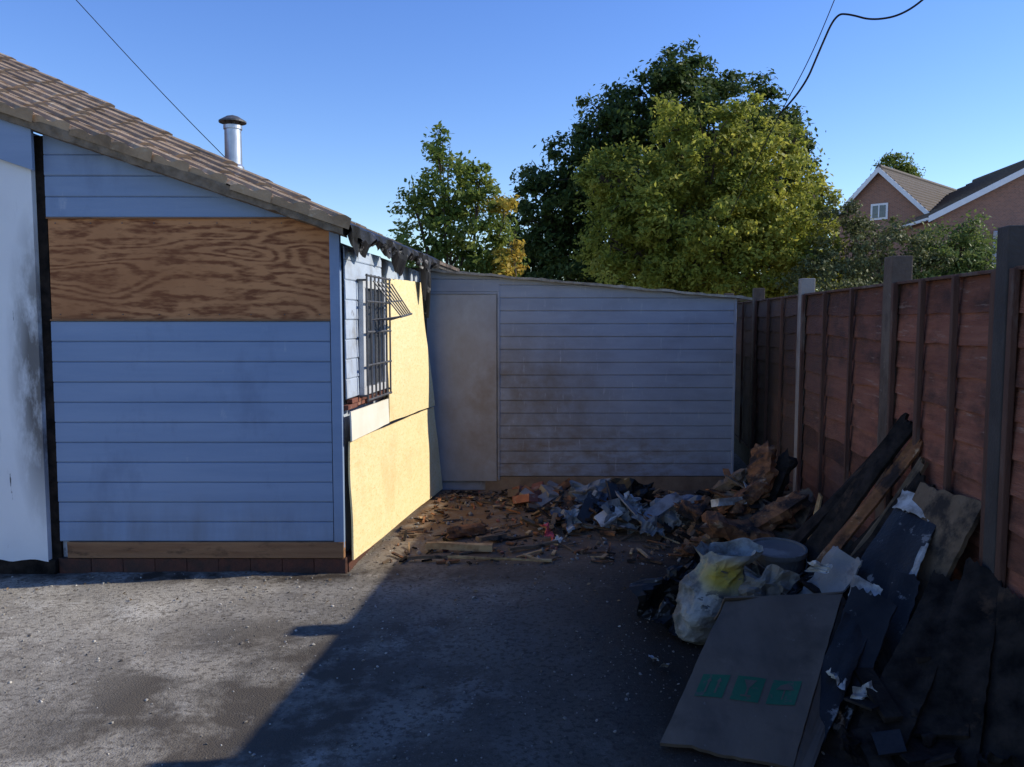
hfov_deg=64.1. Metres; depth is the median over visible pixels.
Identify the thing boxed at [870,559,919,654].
black panel
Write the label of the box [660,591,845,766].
flattened cardboard box
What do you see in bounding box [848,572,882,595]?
torn white board
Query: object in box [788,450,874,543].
charred board
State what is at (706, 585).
rubble sack
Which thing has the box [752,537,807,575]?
plastic bucket
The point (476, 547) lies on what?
timber offcut
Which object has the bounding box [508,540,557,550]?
timber offcut
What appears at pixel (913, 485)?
charred board
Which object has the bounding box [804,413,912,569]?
charred board
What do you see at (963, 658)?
charred board
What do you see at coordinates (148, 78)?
overhead cable
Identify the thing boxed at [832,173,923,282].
side wing walls
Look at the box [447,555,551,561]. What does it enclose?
timber offcut
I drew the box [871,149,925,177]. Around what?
garden tree
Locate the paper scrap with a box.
[649,655,669,666]
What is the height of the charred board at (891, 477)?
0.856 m
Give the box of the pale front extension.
[992,231,997,264]
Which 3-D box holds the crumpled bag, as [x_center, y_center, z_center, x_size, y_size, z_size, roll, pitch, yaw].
[1.044,1.072,4.164,0.648,0.449,0.866,-3,5,-31]
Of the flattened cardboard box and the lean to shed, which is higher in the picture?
the lean to shed
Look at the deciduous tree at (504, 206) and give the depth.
12.55 m
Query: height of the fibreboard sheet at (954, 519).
0.805 m
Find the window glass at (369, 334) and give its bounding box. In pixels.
[365,289,381,385]
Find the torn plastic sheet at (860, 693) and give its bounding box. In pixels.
[805,560,876,699]
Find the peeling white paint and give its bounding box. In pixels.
[892,489,928,575]
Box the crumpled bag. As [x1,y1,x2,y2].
[629,552,799,641]
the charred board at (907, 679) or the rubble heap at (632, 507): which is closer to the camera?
the charred board at (907, 679)
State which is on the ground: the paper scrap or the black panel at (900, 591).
the paper scrap
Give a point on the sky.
(337, 100)
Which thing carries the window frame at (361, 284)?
in the timber clad bungalow
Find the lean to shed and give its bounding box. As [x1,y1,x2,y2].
[411,268,751,490]
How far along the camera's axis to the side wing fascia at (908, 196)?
40.20 m
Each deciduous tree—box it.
[386,120,530,276]
[478,193,529,276]
[500,34,832,295]
[568,92,853,301]
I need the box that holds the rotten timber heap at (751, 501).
[673,440,815,555]
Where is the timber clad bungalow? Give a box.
[0,53,459,573]
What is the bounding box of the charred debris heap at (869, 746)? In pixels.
[780,570,1021,766]
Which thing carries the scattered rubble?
on the ground
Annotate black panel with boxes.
[802,612,867,747]
[832,586,896,737]
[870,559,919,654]
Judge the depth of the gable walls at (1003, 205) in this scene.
36.85 m
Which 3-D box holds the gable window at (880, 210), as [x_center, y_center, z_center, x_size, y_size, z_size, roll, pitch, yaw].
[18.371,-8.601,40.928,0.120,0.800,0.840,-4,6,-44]
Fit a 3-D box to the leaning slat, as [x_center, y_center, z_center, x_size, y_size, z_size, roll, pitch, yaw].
[1.861,0.948,5.089,0.026,0.546,0.039,12,2,-12]
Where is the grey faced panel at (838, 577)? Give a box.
[798,546,862,593]
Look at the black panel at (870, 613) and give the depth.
3.34 m
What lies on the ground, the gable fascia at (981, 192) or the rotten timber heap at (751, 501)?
the rotten timber heap at (751, 501)
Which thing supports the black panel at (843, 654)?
on the charred debris heap at (869, 746)
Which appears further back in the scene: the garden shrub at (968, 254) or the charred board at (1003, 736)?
the garden shrub at (968, 254)
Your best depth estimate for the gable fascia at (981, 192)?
36.60 m
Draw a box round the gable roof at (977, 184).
[906,160,1023,223]
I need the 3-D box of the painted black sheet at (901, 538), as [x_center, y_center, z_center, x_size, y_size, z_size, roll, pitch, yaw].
[1.673,0.864,3.707,0.778,0.673,0.301,-3,5,-35]
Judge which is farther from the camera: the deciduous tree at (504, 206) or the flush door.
the deciduous tree at (504, 206)
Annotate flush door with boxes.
[420,294,496,480]
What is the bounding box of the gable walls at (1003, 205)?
[910,175,1023,271]
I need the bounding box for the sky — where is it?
[0,0,1023,289]
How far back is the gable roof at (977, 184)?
39.67 m
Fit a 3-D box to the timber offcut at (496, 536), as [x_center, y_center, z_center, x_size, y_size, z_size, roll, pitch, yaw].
[-0.149,1.099,5.854,0.060,0.042,0.296,4,0,38]
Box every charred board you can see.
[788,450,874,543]
[803,438,922,575]
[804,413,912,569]
[845,471,934,558]
[851,569,959,765]
[920,557,1002,766]
[981,585,1023,766]
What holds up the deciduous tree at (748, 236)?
on the ground
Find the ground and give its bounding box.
[0,452,862,766]
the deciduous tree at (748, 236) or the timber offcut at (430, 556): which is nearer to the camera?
the timber offcut at (430, 556)
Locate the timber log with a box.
[441,523,491,539]
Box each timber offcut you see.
[407,554,450,559]
[425,542,492,551]
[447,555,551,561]
[475,532,506,541]
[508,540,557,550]
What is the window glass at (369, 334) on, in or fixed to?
in the timber clad bungalow
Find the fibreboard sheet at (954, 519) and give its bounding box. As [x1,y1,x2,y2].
[908,482,980,623]
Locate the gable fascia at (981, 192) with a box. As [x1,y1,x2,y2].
[902,168,1023,227]
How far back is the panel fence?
4.40 m
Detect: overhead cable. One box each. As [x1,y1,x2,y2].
[76,0,224,156]
[730,0,834,213]
[778,0,922,114]
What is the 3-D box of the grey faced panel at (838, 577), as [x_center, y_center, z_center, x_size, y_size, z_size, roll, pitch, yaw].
[1.464,0.936,3.806,0.287,0.300,0.239,-1,5,-18]
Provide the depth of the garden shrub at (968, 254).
13.92 m
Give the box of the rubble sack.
[672,538,763,644]
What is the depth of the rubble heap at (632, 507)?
6.12 m
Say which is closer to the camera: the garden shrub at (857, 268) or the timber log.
the timber log
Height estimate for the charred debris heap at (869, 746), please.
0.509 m
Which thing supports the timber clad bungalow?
on the ground
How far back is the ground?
3.80 m
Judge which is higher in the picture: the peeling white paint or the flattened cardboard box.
the peeling white paint
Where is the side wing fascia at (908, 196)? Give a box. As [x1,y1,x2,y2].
[833,167,929,218]
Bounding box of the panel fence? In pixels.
[724,225,1023,598]
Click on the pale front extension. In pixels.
(995, 234)
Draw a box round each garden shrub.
[768,196,958,295]
[879,208,997,278]
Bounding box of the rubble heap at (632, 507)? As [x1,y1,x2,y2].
[520,478,702,542]
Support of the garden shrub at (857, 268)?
on the ground
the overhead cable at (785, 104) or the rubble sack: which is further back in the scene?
the overhead cable at (785, 104)
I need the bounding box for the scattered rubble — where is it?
[382,478,692,565]
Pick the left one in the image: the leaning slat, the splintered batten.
the leaning slat
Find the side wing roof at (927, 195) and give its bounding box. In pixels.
[853,164,956,211]
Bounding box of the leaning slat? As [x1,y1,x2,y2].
[808,493,822,538]
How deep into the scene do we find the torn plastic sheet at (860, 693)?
3.17 m
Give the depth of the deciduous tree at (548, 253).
17.20 m
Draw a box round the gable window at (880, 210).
[870,203,887,219]
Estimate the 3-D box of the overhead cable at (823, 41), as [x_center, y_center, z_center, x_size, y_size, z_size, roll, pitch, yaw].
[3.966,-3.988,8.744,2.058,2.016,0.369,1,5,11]
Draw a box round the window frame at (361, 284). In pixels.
[358,281,385,394]
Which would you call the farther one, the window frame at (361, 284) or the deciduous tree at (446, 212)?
the deciduous tree at (446, 212)
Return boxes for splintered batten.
[850,456,928,556]
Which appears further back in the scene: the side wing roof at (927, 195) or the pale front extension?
the side wing roof at (927, 195)

